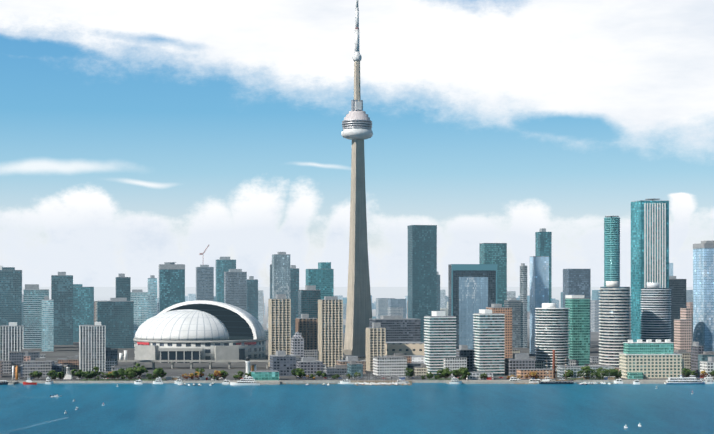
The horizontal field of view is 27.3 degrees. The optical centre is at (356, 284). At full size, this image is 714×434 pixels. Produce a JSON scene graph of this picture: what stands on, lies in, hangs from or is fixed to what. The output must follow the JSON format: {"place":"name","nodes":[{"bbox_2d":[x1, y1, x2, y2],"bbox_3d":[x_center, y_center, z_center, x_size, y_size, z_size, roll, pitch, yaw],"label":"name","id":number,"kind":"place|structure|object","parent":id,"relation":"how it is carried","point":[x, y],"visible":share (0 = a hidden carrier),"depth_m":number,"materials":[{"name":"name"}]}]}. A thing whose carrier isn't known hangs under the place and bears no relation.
{"place":"outdoors","nodes":[
{"label":"outdoors","id":0,"kind":"place"},
{"bbox_2d":[0,359,2,376],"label":"building","id":1,"kind":"structure","parent":0,"point":[1,367],"depth_m":1780.13,"materials":[{"name":"grey concrete"}]},
{"bbox_2d":[0,266,21,324],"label":"building","id":2,"kind":"structure","parent":0,"point":[10,294],"depth_m":2723.61,"materials":[{"name":"teal glass"}]},
{"bbox_2d":[24,351,30,360],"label":"building","id":3,"kind":"structure","parent":0,"point":[26,356],"depth_m":1851.82,"materials":[{"name":"grey concrete"}]},
{"bbox_2d":[23,284,48,348],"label":"building","id":4,"kind":"structure","parent":0,"point":[34,294],"depth_m":2580.00,"materials":[{"name":"teal"}]},
{"bbox_2d":[42,296,53,351],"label":"building","id":5,"kind":"structure","parent":0,"point":[47,324],"depth_m":2466.26,"materials":[{"name":"teal glass"}]},
{"bbox_2d":[51,272,72,344],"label":"building","id":6,"kind":"structure","parent":0,"point":[62,290],"depth_m":2725.87,"materials":[{"name":"teal glass"}]},
{"bbox_2d":[73,284,93,341],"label":"building","id":7,"kind":"structure","parent":0,"point":[83,305],"depth_m":2869.98,"materials":[{"name":"teal glass"}]},
{"bbox_2d":[97,298,133,348],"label":"building","id":8,"kind":"structure","parent":0,"point":[115,316],"depth_m":2582.44,"materials":[{"name":"teal glass"}]},
{"bbox_2d":[131,290,147,337],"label":"building","id":9,"kind":"structure","parent":0,"point":[139,298],"depth_m":2827.16,"materials":[{"name":"teal glass"}]},
{"bbox_2d":[159,262,184,312],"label":"building","id":10,"kind":"structure","parent":0,"point":[171,283],"depth_m":2824.32,"materials":[{"name":"teal glass"}]},
{"bbox_2d":[196,245,213,300],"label":"building","id":11,"kind":"structure","parent":0,"point":[204,282],"depth_m":3308.25,"materials":[{"name":"grey"}]},
{"bbox_2d":[224,269,246,310],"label":"building","id":12,"kind":"structure","parent":0,"point":[235,287],"depth_m":2949.65,"materials":[{"name":"grey"}]},
{"bbox_2d":[268,294,290,366],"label":"building","id":13,"kind":"structure","parent":0,"point":[279,322],"depth_m":2005.89,"materials":[{"name":"brown"}]},
{"bbox_2d":[298,285,320,318],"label":"building","id":14,"kind":"structure","parent":0,"point":[309,296],"depth_m":2303.99,"materials":[{"name":"teal glass"}]},
{"bbox_2d":[296,357,322,376],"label":"building","id":15,"kind":"structure","parent":0,"point":[310,365],"depth_m":1787.49,"materials":[{"name":"white concrete"}]},
{"bbox_2d":[306,262,333,298],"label":"building","id":16,"kind":"structure","parent":0,"point":[321,277],"depth_m":2473.69,"materials":[{"name":"teal glass"}]},
{"bbox_2d":[0,382,713,433],"bbox_3d":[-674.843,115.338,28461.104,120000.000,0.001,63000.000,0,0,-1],"label":"lake water","id":17,"kind":"structure","parent":0,"point":[413,408],"depth_m":1365.25,"materials":[{"name":"blue liquid"}]},
{"bbox_2d":[17,380,615,382],"bbox_3d":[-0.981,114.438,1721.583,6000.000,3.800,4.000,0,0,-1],"label":"sea wall","id":18,"kind":"structure","parent":17,"relation":"in","point":[338,381],"depth_m":1718.21,"materials":[{"name":"concrete"}]},
{"bbox_2d":[7,378,665,384],"bbox_3d":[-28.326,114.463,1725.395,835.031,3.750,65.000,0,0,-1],"label":"quays and piers","id":19,"kind":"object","parent":17,"relation":"in","point":[448,380],"visible":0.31,"depth_m":1709.46,"materials":[{"name":"concrete"}]},
{"bbox_2d":[0,356,713,427],"bbox_3d":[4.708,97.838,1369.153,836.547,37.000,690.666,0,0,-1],"label":"boats","id":20,"kind":"object","parent":17,"relation":"on","point":[691,379],"visible":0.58,"depth_m":1695.10,"materials":[{"name":"white"}]},
{"bbox_2d":[134,371,706,385],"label":"moored craft","id":21,"kind":"object","parent":17,"relation":"on","point":[225,381],"visible":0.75,"depth_m":1699.72,"materials":[{"name":"white"}]},
{"bbox_2d":[279,383,617,385],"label":"marina pontoons","id":22,"kind":"object","parent":17,"relation":"on","point":[387,384],"visible":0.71,"depth_m":1699.86,"materials":[{"name":"grey"}]},
{"bbox_2d":[0,287,713,380],"bbox_3d":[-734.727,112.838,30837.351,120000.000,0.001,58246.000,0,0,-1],"label":"city ground","id":23,"kind":"structure","parent":0,"point":[178,370],"depth_m":2360.68,"materials":[{"name":"grey concrete"}]},
{"bbox_2d":[0,322,23,359],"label":"building","id":24,"kind":"structure","parent":23,"relation":"on","point":[11,336],"depth_m":1896.09,"materials":[{"name":"grey"}]},
{"bbox_2d":[21,364,61,376],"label":"building","id":25,"kind":"structure","parent":23,"relation":"on","point":[57,368],"depth_m":1798.68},
{"bbox_2d":[79,322,105,371],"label":"building","id":26,"kind":"structure","parent":23,"relation":"on","point":[92,346],"depth_m":1899.22,"materials":[{"name":"grey concrete"}]},
{"bbox_2d":[116,274,130,300],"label":"building","id":27,"kind":"structure","parent":23,"relation":"on","point":[123,286],"depth_m":2706.73,"materials":[{"name":"teal glass"}]},
{"bbox_2d":[148,275,156,318],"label":"building","id":28,"kind":"structure","parent":23,"relation":"on","point":[152,295],"depth_m":3069.37,"materials":[{"name":"teal glass"}]},
{"bbox_2d":[119,300,266,362],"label":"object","id":29,"kind":"structure","parent":23,"relation":"on","point":[200,330],"depth_m":2152.73,"materials":[{"name":"white"}]},
{"bbox_2d":[216,257,235,302],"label":"building","id":30,"kind":"structure","parent":23,"relation":"on","point":[224,264],"depth_m":3186.43,"materials":[{"name":"teal glass"}]},
{"bbox_2d":[118,360,365,368],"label":"gardiner expressway","id":31,"kind":"structure","parent":23,"relation":"on","point":[190,361],"depth_m":1963.90,"materials":[{"name":"concrete"}]},
{"bbox_2d":[247,276,257,319],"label":"building","id":32,"kind":"structure","parent":23,"relation":"on","point":[252,295],"depth_m":3073.00,"materials":[{"name":"teal glass"}]},
{"bbox_2d":[250,370,278,379],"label":"pavilion building","id":33,"kind":"structure","parent":23,"relation":"on","point":[265,375],"depth_m":1723.32,"materials":[{"name":"teal glass"}]},
{"bbox_2d":[270,264,271,298],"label":"building","id":34,"kind":"structure","parent":23,"relation":"on","point":[270,281],"depth_m":2648.14,"materials":[{"name":"grey"}]},
{"bbox_2d":[272,252,289,298],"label":"building","id":35,"kind":"structure","parent":23,"relation":"on","point":[280,272],"depth_m":2592.20,"materials":[{"name":"blue"}]},
{"bbox_2d":[269,351,295,375],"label":"building","id":36,"kind":"structure","parent":23,"relation":"on","point":[282,363],"depth_m":1803.32,"materials":[{"name":"grey concrete"}]},
{"bbox_2d":[290,265,298,337],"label":"building","id":37,"kind":"structure","parent":23,"relation":"on","point":[294,279],"depth_m":2835.05,"materials":[{"name":"teal glass"}]},
{"bbox_2d":[291,331,303,356],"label":"building","id":38,"kind":"structure","parent":23,"relation":"on","point":[297,343],"depth_m":1957.49,"materials":[{"name":"grey concrete"}]},
{"bbox_2d":[295,314,317,349],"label":"brown building","id":39,"kind":"structure","parent":23,"relation":"on","point":[306,326],"depth_m":2055.80,"materials":[{"name":"brown"}]},
{"bbox_2d":[12,350,609,380],"bbox_3d":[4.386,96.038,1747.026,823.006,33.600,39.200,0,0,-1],"label":"shore landmarks","id":40,"kind":"object","parent":23,"relation":"on","point":[69,376],"visible":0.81,"depth_m":1733.66,"materials":[{"name":"grey"}]},
{"bbox_2d":[318,296,342,366],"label":"building","id":41,"kind":"structure","parent":23,"relation":"on","point":[330,330],"depth_m":1957.03,"materials":[{"name":"brown"}]},
{"bbox_2d":[336,356,365,373],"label":"building","id":42,"kind":"structure","parent":23,"relation":"on","point":[347,360],"depth_m":1859.64,"materials":[{"name":"grey concrete"}]},
{"bbox_2d":[341,0,372,355],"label":"observation tower","id":43,"kind":"structure","parent":23,"relation":"on","point":[357,125],"depth_m":2164.32,"materials":[{"name":"concrete"}]},
{"bbox_2d":[2,290,713,377],"bbox_3d":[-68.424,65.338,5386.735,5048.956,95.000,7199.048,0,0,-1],"label":"city infill blocks","id":44,"kind":"structure","parent":23,"relation":"on","point":[394,364],"depth_m":1881.91,"materials":[{"name":"grey concrete"}]},
{"bbox_2d":[14,376,703,380],"bbox_3d":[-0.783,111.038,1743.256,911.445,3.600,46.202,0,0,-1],"label":"trees","id":45,"kind":"object","parent":23,"relation":"on","point":[402,378],"visible":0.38,"depth_m":1737.38,"materials":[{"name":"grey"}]},
{"bbox_2d":[29,363,713,380],"bbox_3d":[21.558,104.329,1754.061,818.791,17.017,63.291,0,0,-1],"label":"waterfront trees","id":46,"kind":"object","parent":23,"relation":"on","point":[130,373],"visible":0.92,"depth_m":1732.64,"materials":[{"name":"green plant"}]},
{"bbox_2d":[369,315,419,341],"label":"building","id":47,"kind":"structure","parent":23,"relation":"on","point":[399,328],"depth_m":2103.13,"materials":[{"name":"grey glass"}]},
{"bbox_2d":[386,342,423,355],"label":"building","id":48,"kind":"structure","parent":23,"relation":"on","point":[412,348],"depth_m":1946.61,"materials":[{"name":"beige concrete"}]},
{"bbox_2d":[386,355,424,362],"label":"building","id":49,"kind":"structure","parent":23,"relation":"on","point":[417,358],"depth_m":1882.66,"materials":[{"name":"white concrete"}]},
{"bbox_2d":[407,362,423,372],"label":"building","id":50,"kind":"structure","parent":23,"relation":"on","point":[410,365],"depth_m":1846.83,"materials":[{"name":"glass"}]},
{"bbox_2d":[437,272,439,310],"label":"building","id":51,"kind":"structure","parent":23,"relation":"on","point":[438,292],"depth_m":3202.72,"materials":[{"name":"blue glass"}]},
{"bbox_2d":[424,311,455,375],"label":"building","id":52,"kind":"structure","parent":23,"relation":"on","point":[440,336],"depth_m":1809.10,"materials":[{"name":"white"}]},
{"bbox_2d":[456,345,473,371],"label":"building","id":53,"kind":"structure","parent":23,"relation":"on","point":[464,351],"depth_m":1862.20,"materials":[{"name":"grey concrete"}]},
{"bbox_2d":[466,372,492,379],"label":"pavilion building","id":54,"kind":"structure","parent":23,"relation":"on","point":[474,376],"depth_m":1740.61,"materials":[{"name":"white concrete"}]},
{"bbox_2d":[479,243,506,306],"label":"building","id":55,"kind":"structure","parent":23,"relation":"on","point":[492,253],"depth_m":2721.47,"materials":[{"name":"teal glass"}]},
{"bbox_2d":[504,298,520,347],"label":"building","id":56,"kind":"structure","parent":23,"relation":"on","point":[514,304],"depth_m":2604.76,"materials":[{"name":"grey"}]},
{"bbox_2d":[520,263,526,347],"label":"building","id":57,"kind":"structure","parent":23,"relation":"on","point":[523,283],"depth_m":2606.96,"materials":[{"name":"grey"}]},
{"bbox_2d":[517,369,553,378],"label":"building","id":58,"kind":"structure","parent":23,"relation":"on","point":[541,373],"depth_m":1757.86,"materials":[{"name":"beige concrete"}]},
{"bbox_2d":[530,256,548,353],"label":"building","id":59,"kind":"structure","parent":23,"relation":"on","point":[539,280],"depth_m":2364.38,"materials":[{"name":"blue glass"}]},
{"bbox_2d":[535,303,569,373],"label":"building","id":60,"kind":"structure","parent":23,"relation":"on","point":[551,327],"depth_m":1858.28,"materials":[{"name":"white"}]},
{"bbox_2d":[565,295,589,365],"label":"building","id":61,"kind":"structure","parent":23,"relation":"on","point":[579,325],"depth_m":1963.83,"materials":[{"name":"teal glass"}]},
{"bbox_2d":[557,365,614,377],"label":"building","id":62,"kind":"structure","parent":23,"relation":"on","point":[561,371],"depth_m":1778.41,"materials":[{"name":"white concrete"}]},
{"bbox_2d":[599,281,630,366],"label":"building","id":63,"kind":"structure","parent":23,"relation":"on","point":[615,318],"depth_m":1858.97,"materials":[{"name":"white concrete"}]},
{"bbox_2d":[631,199,668,341],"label":"building","id":64,"kind":"structure","parent":23,"relation":"on","point":[649,240],"depth_m":2013.27,"materials":[{"name":"teal glass"}]},
{"bbox_2d":[619,339,683,378],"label":"waterfront building","id":65,"kind":"structure","parent":23,"relation":"on","point":[648,358],"depth_m":1765.91,"materials":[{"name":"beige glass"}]},
{"bbox_2d":[674,308,691,351],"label":"building","id":66,"kind":"structure","parent":23,"relation":"on","point":[683,332],"depth_m":1871.41,"materials":[{"name":"pink"}]},
{"bbox_2d":[691,342,703,373],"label":"building","id":67,"kind":"structure","parent":23,"relation":"on","point":[696,349],"depth_m":1826.48,"materials":[{"name":"grey concrete"}]},
{"bbox_2d":[693,241,713,351],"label":"building","id":68,"kind":"structure","parent":23,"relation":"on","point":[703,293],"depth_m":1963.20,"materials":[{"name":"blue glass"}]},
{"bbox_2d":[700,357,713,377],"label":"building","id":69,"kind":"structure","parent":23,"relation":"on","point":[707,367],"depth_m":1769.41,"materials":[{"name":"white concrete"}]},
{"bbox_2d":[0,0,713,286],"label":"sky","id":70,"kind":"structure","parent":0,"point":[137,136],"materials":[{"name":"blue"}]},
{"bbox_2d":[366,323,385,370],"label":"building","id":71,"kind":"structure","parent":0,"point":[375,339],"depth_m":1909.78,"materials":[{"name":"beige concrete"}]},
{"bbox_2d":[407,225,436,342],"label":"building","id":72,"kind":"structure","parent":0,"point":[422,271],"depth_m":2833.88,"materials":[{"name":"teal glass"}]},
{"bbox_2d":[448,264,496,349],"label":"building","id":73,"kind":"structure","parent":0,"point":[472,289],"depth_m":2256.16,"materials":[{"name":"teal glass"}]},
{"bbox_2d":[473,309,504,375],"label":"building","id":74,"kind":"structure","parent":0,"point":[488,341],"depth_m":1811.05,"materials":[{"name":"white"}]},
{"bbox_2d":[486,304,511,357],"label":"building","id":75,"kind":"structure","parent":0,"point":[499,308],"depth_m":1912.06,"materials":[{"name":"brown"}]},
{"bbox_2d":[504,353,534,375],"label":"building","id":76,"kind":"structure","parent":0,"point":[518,361],"depth_m":1814.43,"materials":[{"name":"grey concrete"}]},
{"bbox_2d":[535,228,551,302],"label":"building","id":77,"kind":"structure","parent":0,"point":[543,242],"depth_m":2727.39,"materials":[{"name":"teal glass"}]},
{"bbox_2d":[563,269,590,347],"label":"building","id":78,"kind":"structure","parent":0,"point":[576,281],"depth_m":2606.14,"materials":[{"name":"grey"}]},
{"bbox_2d":[604,216,619,286],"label":"building","id":79,"kind":"structure","parent":0,"point":[611,248],"depth_m":2266.97,"materials":[{"name":"teal glass"}]},
{"bbox_2d":[641,283,670,341],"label":"building","id":80,"kind":"structure","parent":0,"point":[655,311],"depth_m":1913.78,"materials":[{"name":"grey glass"}]},
{"bbox_2d":[669,263,672,275],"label":"building","id":81,"kind":"structure","parent":0,"point":[670,269],"depth_m":7436.02,"materials":[{"name":"blue glass"}]},
{"bbox_2d":[669,276,685,341],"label":"building","id":82,"kind":"structure","parent":0,"point":[677,287],"depth_m":2217.12,"materials":[{"name":"grey glass"}]}
]}

